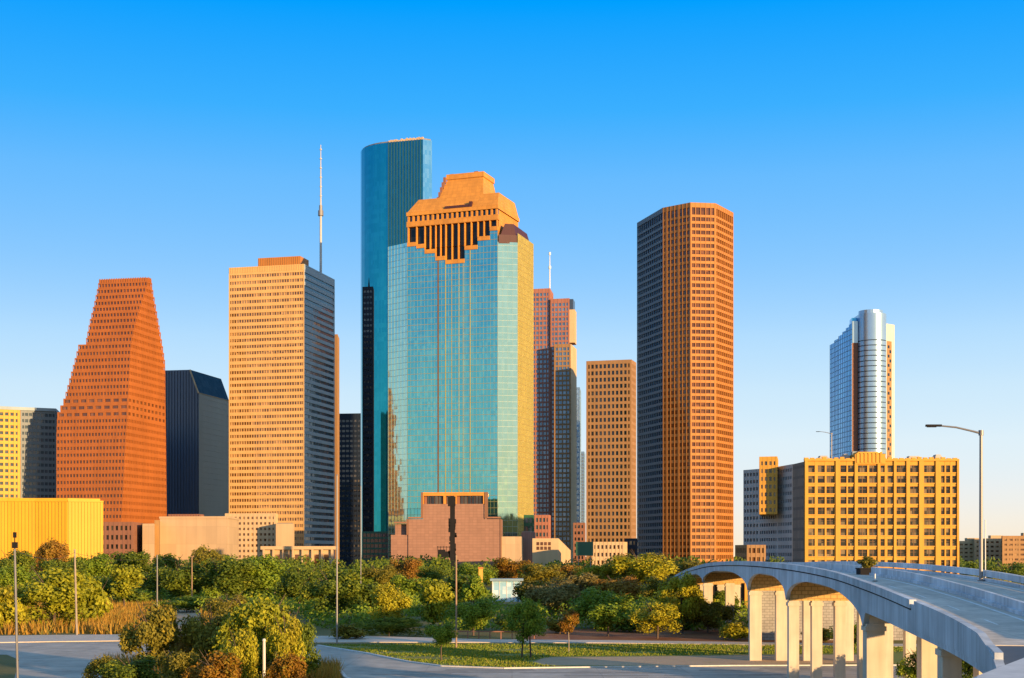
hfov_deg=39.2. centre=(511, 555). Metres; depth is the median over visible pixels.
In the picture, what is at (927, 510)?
window
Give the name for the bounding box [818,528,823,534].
window
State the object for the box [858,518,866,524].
window
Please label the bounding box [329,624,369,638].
shrub
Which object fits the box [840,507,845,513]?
window
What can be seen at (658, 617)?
tree
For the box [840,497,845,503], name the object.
window
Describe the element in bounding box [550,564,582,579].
tree
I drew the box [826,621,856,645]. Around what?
shrub
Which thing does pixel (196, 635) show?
shrub
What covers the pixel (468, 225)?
tall window
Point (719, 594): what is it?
tree
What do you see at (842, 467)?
window
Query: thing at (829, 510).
window
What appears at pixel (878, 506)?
yellow hotel
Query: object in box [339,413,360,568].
black office
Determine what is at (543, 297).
rust tower
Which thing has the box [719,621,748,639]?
shrub
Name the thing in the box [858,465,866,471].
window
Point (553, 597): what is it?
tree
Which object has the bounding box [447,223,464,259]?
tall window
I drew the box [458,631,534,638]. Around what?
rail
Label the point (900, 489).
window
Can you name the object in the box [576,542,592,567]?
road sign
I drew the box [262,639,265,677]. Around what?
bollard
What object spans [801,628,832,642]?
shrub
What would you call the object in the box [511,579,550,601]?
tree
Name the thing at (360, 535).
light mast
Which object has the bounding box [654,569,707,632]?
tree
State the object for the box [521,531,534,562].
grey service block
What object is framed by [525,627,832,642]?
mulch bed
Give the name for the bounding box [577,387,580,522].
glass office
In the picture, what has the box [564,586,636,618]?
tree
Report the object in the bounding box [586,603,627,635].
tree
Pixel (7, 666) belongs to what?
ground
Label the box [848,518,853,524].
window
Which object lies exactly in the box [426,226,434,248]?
tall window
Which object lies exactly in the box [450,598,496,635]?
tree
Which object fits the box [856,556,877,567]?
shrub
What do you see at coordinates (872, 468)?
window
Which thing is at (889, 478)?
window
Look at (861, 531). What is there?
window
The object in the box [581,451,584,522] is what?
glass office
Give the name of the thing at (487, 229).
tall window
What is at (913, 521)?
window
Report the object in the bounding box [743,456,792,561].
hotel wing
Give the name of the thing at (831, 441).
street lamp
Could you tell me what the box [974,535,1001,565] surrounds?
distant block
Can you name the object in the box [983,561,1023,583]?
tree
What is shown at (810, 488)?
window
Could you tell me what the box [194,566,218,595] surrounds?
tree
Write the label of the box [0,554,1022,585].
woodland
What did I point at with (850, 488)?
window
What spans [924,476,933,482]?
window
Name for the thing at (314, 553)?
canopy building
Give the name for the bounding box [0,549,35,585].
tree
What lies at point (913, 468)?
window
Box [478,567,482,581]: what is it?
ochre pillar
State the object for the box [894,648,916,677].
shrub
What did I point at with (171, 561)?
tree
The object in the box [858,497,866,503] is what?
window
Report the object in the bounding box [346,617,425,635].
hedge
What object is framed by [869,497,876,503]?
window
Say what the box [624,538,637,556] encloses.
dark link block
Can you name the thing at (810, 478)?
window
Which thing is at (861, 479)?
window
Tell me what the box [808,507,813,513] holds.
window
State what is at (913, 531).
lower windows
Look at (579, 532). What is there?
brown corner block
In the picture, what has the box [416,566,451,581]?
tree
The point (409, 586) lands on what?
tree
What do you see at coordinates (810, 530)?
window
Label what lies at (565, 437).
tan annex tower
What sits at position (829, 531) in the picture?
window
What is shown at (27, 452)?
office building
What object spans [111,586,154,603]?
shrub
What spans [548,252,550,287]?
white mast
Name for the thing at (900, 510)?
window
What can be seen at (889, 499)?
window
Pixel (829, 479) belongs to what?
window
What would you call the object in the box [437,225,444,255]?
tall window
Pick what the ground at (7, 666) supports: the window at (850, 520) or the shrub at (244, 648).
the shrub at (244, 648)
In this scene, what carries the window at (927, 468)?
in the yellow hotel
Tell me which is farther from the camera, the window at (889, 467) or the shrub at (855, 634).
the window at (889, 467)
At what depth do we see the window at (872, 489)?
480.47 m
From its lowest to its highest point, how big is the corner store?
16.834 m
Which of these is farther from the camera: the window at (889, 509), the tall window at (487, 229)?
the tall window at (487, 229)
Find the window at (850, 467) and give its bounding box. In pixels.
[848,465,853,471]
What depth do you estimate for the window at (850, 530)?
480.47 m
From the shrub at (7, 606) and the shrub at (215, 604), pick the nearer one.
the shrub at (7, 606)
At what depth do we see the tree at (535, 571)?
466.45 m
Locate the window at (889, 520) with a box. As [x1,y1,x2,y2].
[887,518,892,524]
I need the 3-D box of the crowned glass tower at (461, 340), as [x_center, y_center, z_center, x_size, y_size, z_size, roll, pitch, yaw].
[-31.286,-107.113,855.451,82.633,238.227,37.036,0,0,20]
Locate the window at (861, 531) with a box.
[858,528,866,534]
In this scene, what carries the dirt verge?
on the lawn at (897, 656)
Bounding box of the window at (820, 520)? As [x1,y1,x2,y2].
[818,518,823,524]
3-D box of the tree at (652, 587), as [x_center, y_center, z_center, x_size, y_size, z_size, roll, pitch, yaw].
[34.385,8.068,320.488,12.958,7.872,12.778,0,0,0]
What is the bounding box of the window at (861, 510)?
[858,507,866,513]
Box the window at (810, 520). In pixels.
[808,518,813,524]
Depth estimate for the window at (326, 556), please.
691.95 m
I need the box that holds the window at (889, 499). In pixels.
[887,497,892,503]
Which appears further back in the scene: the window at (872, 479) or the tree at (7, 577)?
the window at (872, 479)
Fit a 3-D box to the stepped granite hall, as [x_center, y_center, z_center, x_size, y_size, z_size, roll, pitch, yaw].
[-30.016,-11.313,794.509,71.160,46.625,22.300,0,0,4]
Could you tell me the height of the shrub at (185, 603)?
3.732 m
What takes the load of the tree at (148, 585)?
on the ground at (7, 666)
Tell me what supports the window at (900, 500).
in the yellow hotel
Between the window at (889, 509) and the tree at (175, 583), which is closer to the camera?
the tree at (175, 583)
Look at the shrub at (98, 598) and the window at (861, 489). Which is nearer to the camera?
the shrub at (98, 598)
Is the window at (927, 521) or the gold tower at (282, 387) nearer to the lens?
the window at (927, 521)
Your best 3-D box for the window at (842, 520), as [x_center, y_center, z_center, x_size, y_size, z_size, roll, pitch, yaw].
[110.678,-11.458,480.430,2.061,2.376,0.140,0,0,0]
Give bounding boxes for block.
[103,522,142,562]
[142,520,159,562]
[225,513,277,559]
[276,523,293,545]
[362,531,387,565]
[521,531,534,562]
[524,515,533,530]
[534,515,550,537]
[573,523,585,564]
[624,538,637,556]
[959,538,973,564]
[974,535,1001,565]
[1001,533,1023,567]
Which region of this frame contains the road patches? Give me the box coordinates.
[369,668,806,676]
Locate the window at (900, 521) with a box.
[897,518,905,524]
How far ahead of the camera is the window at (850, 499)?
480.47 m
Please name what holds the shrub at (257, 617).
on the ground at (7, 666)
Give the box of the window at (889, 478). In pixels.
[887,476,892,482]
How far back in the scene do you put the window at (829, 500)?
480.47 m
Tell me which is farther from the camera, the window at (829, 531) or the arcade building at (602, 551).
the arcade building at (602, 551)
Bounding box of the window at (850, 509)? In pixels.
[848,507,853,513]
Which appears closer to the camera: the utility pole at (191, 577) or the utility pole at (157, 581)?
the utility pole at (157, 581)
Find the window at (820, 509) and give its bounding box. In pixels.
[818,507,823,513]
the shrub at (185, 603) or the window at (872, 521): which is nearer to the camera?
the shrub at (185, 603)
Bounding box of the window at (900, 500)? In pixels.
[897,497,905,503]
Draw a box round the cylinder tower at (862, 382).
[830,309,894,458]
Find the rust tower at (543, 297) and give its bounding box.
[534,288,552,514]
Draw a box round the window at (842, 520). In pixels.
[840,518,845,524]
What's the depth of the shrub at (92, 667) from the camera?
123.09 m
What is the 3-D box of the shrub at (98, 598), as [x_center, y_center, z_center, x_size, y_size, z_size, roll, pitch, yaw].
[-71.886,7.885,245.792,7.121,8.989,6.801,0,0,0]
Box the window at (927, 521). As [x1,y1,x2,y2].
[924,518,933,524]
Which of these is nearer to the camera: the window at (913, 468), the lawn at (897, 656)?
the lawn at (897, 656)
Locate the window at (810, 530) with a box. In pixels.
[808,528,813,534]
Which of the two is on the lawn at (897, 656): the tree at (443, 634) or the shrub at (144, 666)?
the tree at (443, 634)
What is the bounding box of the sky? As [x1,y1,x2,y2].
[0,0,1023,556]
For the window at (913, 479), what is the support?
in the yellow hotel
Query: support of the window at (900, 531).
in the yellow hotel
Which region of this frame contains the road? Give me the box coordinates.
[0,642,966,677]
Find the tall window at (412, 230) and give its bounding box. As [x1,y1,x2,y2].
[410,227,415,241]
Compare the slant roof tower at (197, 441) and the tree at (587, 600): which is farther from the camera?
the slant roof tower at (197, 441)
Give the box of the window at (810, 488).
[808,486,813,492]
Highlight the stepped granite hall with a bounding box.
[391,492,522,577]
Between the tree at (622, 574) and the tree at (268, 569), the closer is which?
the tree at (268, 569)
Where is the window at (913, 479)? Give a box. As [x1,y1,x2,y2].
[910,476,917,482]
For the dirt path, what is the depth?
288.15 m
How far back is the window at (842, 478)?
480.47 m
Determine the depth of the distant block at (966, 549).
1120.00 m
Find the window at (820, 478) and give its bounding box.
[818,476,823,482]
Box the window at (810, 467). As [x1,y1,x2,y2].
[808,465,813,471]
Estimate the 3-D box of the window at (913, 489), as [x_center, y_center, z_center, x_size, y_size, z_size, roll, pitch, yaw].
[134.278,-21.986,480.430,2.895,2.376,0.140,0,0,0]
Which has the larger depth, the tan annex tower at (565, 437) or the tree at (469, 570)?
the tan annex tower at (565, 437)
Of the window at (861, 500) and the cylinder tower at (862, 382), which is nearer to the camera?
the window at (861, 500)
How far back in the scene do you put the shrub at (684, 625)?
230.90 m
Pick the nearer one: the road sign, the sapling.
the sapling
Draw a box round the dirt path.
[175,610,200,630]
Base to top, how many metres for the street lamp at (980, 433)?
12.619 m
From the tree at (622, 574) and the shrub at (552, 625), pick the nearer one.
the shrub at (552, 625)
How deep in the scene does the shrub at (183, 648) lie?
144.76 m
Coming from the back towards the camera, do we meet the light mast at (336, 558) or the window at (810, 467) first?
the window at (810, 467)
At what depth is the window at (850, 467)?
480.47 m
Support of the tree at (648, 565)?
on the ground at (7, 666)
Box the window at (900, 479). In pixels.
[897,476,905,482]
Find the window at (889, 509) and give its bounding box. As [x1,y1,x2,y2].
[887,507,892,513]
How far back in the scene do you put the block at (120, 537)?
721.86 m
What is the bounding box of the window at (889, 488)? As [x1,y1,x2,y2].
[887,486,892,492]
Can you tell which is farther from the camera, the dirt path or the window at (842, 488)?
the window at (842, 488)
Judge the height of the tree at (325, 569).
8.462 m
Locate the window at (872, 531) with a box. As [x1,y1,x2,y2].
[869,528,876,534]
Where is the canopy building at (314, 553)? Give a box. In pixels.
[261,546,335,566]
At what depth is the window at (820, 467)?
480.47 m
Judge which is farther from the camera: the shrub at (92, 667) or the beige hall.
the beige hall
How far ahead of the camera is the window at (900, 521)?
480.47 m
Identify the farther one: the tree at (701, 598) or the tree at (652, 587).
the tree at (652, 587)
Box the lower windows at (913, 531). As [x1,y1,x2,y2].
[808,528,955,573]
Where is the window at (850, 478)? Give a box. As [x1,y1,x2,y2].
[848,476,853,482]
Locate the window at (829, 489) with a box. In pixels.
[826,486,833,492]
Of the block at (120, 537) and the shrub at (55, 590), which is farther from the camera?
the block at (120, 537)
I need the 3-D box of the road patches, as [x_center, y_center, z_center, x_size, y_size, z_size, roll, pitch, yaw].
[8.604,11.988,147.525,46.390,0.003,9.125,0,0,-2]
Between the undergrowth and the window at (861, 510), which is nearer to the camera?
the undergrowth
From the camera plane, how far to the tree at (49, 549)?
488.30 m
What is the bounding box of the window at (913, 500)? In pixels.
[910,497,917,503]
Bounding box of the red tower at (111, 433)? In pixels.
[56,277,166,523]
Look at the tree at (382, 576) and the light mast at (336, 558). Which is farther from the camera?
the tree at (382, 576)
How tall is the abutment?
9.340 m
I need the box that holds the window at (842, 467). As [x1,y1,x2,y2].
[840,465,845,471]
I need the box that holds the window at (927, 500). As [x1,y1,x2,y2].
[924,497,933,503]
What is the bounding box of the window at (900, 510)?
[897,507,905,513]
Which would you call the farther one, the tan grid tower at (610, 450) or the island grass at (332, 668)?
the tan grid tower at (610, 450)
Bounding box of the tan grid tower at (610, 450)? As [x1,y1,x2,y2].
[586,359,635,562]
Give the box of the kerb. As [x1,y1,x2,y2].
[317,645,898,668]
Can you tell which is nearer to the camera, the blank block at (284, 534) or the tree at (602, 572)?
the tree at (602, 572)
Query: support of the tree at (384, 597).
on the ground at (7, 666)
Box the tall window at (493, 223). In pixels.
[491,220,498,226]
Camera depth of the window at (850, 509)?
480.47 m
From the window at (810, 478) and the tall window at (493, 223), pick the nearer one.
the window at (810, 478)
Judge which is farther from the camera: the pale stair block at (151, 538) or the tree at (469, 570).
the pale stair block at (151, 538)
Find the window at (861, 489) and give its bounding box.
[858,486,866,492]
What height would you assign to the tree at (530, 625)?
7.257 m
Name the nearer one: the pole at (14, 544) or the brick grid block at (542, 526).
the pole at (14, 544)
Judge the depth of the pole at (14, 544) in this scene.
129.91 m
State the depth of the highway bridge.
107.27 m
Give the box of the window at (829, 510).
[826,507,833,513]
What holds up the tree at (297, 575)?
on the ground at (7, 666)
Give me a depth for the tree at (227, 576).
337.99 m
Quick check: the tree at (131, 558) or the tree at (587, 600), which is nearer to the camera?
the tree at (587, 600)
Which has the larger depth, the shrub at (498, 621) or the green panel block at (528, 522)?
the green panel block at (528, 522)
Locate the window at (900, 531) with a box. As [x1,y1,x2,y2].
[897,528,905,534]
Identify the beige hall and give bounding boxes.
[159,514,238,564]
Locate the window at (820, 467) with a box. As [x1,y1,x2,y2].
[818,465,823,471]
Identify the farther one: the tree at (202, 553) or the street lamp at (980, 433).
the tree at (202, 553)
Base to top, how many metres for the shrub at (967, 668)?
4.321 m
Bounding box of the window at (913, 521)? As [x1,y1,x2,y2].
[910,518,917,524]
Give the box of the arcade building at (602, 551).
[592,542,626,566]
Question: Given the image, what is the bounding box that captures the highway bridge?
[675,561,1023,677]
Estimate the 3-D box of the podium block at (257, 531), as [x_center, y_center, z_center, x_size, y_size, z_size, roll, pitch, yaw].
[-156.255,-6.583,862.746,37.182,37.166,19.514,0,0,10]
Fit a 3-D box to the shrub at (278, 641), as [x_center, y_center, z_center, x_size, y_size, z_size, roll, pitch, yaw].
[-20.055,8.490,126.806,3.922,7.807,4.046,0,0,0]
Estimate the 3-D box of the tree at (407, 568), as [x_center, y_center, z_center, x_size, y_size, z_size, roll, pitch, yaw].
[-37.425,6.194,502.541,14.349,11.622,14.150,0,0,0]
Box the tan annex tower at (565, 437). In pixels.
[554,344,576,562]
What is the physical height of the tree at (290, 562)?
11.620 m
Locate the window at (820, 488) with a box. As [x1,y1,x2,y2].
[818,486,823,492]
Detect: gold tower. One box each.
[229,256,334,563]
[335,334,338,562]
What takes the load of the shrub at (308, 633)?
on the ground at (7, 666)
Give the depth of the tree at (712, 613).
222.97 m
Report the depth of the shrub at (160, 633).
138.17 m
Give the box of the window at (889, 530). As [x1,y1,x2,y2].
[887,528,892,534]
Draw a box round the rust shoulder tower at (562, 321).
[550,298,575,537]
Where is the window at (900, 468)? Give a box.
[897,465,905,471]
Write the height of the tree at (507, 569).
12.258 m
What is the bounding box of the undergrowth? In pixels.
[22,581,748,630]
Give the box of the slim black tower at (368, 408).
[362,281,373,530]
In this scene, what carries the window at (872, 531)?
in the yellow hotel
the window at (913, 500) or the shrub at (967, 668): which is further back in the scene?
the window at (913, 500)
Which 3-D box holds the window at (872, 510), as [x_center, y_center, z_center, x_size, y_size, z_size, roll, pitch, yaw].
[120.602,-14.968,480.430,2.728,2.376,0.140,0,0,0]
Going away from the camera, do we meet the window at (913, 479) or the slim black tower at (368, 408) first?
the window at (913, 479)
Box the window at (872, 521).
[869,518,876,524]
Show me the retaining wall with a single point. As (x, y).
(768, 615)
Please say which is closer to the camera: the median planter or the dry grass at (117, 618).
the median planter
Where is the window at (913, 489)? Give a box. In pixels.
[910,486,917,492]
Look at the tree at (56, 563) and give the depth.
388.22 m
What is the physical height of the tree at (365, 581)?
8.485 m
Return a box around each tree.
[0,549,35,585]
[0,564,41,591]
[32,537,71,573]
[35,557,90,583]
[67,550,113,578]
[95,576,135,595]
[107,564,145,606]
[109,549,152,582]
[138,572,167,595]
[145,560,209,600]
[150,553,187,574]
[185,544,225,569]
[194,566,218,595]
[197,556,262,598]
[241,553,303,597]
[271,563,324,612]
[276,558,299,577]
[299,568,368,615]
[304,566,332,580]
[327,566,375,585]
[351,582,381,611]
[361,564,402,586]
[368,582,411,619]
[386,572,433,602]
[388,558,423,581]
[414,579,454,624]
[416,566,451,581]
[424,621,457,659]
[438,574,470,602]
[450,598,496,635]
[451,561,498,582]
[459,572,488,602]
[490,556,533,577]
[503,597,547,657]
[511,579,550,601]
[518,562,568,585]
[524,579,580,618]
[549,571,609,594]
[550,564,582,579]
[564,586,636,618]
[572,563,619,582]
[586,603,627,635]
[592,574,646,601]
[603,550,678,584]
[605,553,637,580]
[627,601,682,638]
[638,576,678,601]
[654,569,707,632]
[664,560,703,576]
[671,590,715,610]
[681,597,740,632]
[713,590,741,611]
[959,561,983,576]
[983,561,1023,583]
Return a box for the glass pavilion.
[490,578,522,601]
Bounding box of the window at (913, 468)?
[910,465,917,471]
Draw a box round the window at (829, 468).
[826,465,833,471]
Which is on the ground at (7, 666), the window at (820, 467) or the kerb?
the kerb
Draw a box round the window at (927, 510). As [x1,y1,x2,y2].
[924,507,933,513]
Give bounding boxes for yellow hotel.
[793,452,958,573]
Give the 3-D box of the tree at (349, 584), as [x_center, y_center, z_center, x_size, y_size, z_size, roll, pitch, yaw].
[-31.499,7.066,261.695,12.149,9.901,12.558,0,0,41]
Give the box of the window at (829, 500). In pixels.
[826,497,833,503]
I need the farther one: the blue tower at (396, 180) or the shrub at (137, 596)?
the blue tower at (396, 180)
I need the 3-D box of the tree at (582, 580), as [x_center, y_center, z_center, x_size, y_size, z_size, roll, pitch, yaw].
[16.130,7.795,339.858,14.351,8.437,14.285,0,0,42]
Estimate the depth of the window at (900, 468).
480.47 m
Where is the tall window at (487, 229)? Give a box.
[479,221,489,235]
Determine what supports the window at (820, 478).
in the yellow hotel
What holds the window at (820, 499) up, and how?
in the yellow hotel
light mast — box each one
[336,474,337,643]
[360,494,360,582]
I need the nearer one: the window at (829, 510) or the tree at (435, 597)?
the tree at (435, 597)
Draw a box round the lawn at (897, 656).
[324,643,916,666]
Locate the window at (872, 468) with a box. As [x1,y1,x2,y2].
[869,465,876,471]
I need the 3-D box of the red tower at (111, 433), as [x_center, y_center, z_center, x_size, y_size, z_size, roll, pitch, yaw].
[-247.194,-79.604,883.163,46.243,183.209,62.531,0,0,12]
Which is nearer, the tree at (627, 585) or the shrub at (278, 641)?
the shrub at (278, 641)
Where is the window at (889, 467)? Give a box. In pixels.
[887,465,892,471]
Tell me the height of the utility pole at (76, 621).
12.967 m
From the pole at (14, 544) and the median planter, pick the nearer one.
the median planter
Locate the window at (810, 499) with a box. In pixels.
[808,497,813,503]
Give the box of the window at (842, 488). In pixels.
[840,486,845,492]
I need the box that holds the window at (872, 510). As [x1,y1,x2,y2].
[869,507,876,513]
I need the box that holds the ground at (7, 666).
[0,557,916,677]
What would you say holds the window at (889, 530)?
in the yellow hotel
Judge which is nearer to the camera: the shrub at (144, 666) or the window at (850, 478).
the shrub at (144, 666)
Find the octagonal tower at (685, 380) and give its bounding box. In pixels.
[637,202,732,562]
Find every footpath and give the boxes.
[0,634,119,642]
[309,636,916,646]
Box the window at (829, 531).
[826,528,833,534]
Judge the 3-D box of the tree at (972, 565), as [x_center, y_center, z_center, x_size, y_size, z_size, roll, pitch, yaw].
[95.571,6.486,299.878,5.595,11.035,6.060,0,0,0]
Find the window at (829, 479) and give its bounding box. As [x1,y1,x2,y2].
[826,476,833,482]
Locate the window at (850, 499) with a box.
[848,497,853,503]
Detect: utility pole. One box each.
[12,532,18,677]
[74,549,77,634]
[156,555,157,603]
[191,556,192,595]
[455,555,456,647]
[985,520,985,577]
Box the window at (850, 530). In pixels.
[848,528,853,534]
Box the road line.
[620,673,805,674]
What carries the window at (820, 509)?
in the yellow hotel
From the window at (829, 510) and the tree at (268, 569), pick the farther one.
the window at (829, 510)
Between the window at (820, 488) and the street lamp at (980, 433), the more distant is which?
the window at (820, 488)
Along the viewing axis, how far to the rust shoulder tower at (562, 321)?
1197.25 m
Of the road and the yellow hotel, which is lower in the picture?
the road
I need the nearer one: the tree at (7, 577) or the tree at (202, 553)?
the tree at (7, 577)
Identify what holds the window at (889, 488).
in the yellow hotel
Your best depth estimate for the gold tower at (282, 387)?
933.32 m
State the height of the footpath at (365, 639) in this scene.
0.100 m
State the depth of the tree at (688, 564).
496.18 m
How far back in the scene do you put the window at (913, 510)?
480.47 m
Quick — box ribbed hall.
[0,498,103,560]
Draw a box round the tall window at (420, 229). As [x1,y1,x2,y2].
[418,227,423,243]
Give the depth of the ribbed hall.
620.00 m
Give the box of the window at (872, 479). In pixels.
[869,476,876,482]
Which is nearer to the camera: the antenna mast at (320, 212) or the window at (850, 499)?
the window at (850, 499)
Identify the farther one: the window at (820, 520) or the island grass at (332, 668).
the window at (820, 520)
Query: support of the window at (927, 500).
in the yellow hotel
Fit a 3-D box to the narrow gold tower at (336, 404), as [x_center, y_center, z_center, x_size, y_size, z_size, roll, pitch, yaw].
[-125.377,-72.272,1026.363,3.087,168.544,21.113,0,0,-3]
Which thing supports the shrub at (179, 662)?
on the ground at (7, 666)
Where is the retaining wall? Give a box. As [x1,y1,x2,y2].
[762,591,916,639]
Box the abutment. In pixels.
[974,658,1023,677]
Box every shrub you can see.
[0,584,31,627]
[8,566,99,625]
[77,576,113,622]
[81,653,120,677]
[95,650,160,677]
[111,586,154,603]
[118,600,182,671]
[155,649,201,677]
[158,596,209,611]
[170,635,192,657]
[178,601,234,667]
[181,650,242,677]
[202,591,248,616]
[208,592,292,676]
[219,628,261,677]
[262,649,312,677]
[264,608,306,677]
[281,619,320,676]
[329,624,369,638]
[493,613,522,630]
[545,618,559,632]
[611,616,647,631]
[669,619,700,629]
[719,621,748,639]
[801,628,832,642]
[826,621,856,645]
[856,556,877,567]
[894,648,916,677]
[962,660,972,677]
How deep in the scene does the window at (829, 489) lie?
480.47 m
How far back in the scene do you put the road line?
145.05 m
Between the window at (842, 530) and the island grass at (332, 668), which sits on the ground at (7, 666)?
the island grass at (332, 668)
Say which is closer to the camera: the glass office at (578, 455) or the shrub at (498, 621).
the shrub at (498, 621)
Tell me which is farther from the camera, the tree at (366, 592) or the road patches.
the tree at (366, 592)
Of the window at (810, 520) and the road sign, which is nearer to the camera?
the window at (810, 520)
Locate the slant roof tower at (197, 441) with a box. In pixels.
[165,369,228,515]
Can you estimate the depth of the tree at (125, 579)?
297.71 m
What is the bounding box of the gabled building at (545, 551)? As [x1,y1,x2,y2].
[532,538,570,578]
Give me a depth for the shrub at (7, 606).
224.67 m
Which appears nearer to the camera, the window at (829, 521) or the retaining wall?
the retaining wall
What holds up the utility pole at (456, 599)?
on the lawn at (897, 656)
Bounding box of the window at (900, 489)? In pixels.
[897,486,905,492]
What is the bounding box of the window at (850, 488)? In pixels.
[848,486,853,492]
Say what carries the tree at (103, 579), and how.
on the ground at (7, 666)
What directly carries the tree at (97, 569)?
on the ground at (7, 666)
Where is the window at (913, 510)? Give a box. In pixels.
[910,507,917,513]
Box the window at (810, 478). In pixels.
[808,476,813,482]
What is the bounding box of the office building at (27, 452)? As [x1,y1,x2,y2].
[0,406,58,497]
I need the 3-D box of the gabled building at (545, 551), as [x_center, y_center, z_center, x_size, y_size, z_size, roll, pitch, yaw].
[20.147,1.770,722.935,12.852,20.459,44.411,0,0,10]
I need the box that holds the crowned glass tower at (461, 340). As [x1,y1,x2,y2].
[388,171,533,558]
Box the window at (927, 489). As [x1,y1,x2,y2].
[924,486,933,492]
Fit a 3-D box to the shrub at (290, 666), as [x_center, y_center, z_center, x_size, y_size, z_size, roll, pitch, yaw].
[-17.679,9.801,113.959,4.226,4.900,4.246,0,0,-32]
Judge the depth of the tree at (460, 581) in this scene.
348.72 m
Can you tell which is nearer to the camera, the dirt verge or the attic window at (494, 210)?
the dirt verge
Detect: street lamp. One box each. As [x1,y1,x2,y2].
[816,431,831,457]
[925,424,984,580]
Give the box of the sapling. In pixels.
[557,609,578,650]
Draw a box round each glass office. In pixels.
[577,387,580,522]
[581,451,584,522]
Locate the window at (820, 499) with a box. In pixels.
[818,497,823,503]
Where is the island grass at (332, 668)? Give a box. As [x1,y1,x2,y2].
[101,651,344,677]
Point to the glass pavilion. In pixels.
(502, 588)
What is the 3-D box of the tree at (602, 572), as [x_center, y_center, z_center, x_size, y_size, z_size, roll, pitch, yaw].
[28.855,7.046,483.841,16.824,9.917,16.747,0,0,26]
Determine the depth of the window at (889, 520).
480.47 m
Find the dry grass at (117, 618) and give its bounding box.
[0,590,290,635]
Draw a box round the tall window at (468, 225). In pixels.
[466,222,477,245]
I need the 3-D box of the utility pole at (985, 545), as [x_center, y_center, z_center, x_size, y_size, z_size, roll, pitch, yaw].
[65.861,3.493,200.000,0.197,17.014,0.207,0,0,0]
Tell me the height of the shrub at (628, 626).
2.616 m
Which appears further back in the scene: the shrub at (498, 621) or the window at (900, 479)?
the window at (900, 479)
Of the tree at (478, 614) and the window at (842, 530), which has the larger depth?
the window at (842, 530)
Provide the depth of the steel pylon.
599.00 m
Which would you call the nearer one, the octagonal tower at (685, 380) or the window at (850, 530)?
the window at (850, 530)
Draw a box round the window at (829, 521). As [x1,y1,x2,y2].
[826,518,833,524]
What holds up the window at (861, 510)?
in the yellow hotel
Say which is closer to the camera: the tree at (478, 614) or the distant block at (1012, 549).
the tree at (478, 614)
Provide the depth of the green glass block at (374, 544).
881.81 m
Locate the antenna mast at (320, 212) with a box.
[318,145,322,272]
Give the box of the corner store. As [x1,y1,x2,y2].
[735,545,765,561]
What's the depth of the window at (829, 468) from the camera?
480.47 m
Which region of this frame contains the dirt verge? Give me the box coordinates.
[533,655,856,664]
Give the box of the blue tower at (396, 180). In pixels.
[361,137,431,562]
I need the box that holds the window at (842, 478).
[840,476,845,482]
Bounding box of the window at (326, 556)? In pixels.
[324,554,328,564]
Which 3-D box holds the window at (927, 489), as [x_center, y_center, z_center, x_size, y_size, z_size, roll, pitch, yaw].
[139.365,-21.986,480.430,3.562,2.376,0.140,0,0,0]
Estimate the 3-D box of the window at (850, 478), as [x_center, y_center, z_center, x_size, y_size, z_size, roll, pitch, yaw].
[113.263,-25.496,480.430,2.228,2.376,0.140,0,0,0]
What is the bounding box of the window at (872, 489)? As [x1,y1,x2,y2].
[869,486,876,492]
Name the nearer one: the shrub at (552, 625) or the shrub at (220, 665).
the shrub at (220, 665)
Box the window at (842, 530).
[840,528,845,534]
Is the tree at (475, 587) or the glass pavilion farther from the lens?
the glass pavilion
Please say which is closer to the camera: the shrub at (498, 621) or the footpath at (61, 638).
the footpath at (61, 638)
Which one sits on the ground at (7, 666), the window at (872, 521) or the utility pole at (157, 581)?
the utility pole at (157, 581)
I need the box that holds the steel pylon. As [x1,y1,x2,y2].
[437,497,456,576]
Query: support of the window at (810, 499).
in the yellow hotel
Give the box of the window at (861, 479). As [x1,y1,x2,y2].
[858,476,866,482]
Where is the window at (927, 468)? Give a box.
[924,465,933,471]
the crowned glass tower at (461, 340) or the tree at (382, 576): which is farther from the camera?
the crowned glass tower at (461, 340)
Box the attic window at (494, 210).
[410,209,498,221]
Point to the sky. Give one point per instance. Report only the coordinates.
(862, 154)
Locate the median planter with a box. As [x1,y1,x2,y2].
[855,568,870,574]

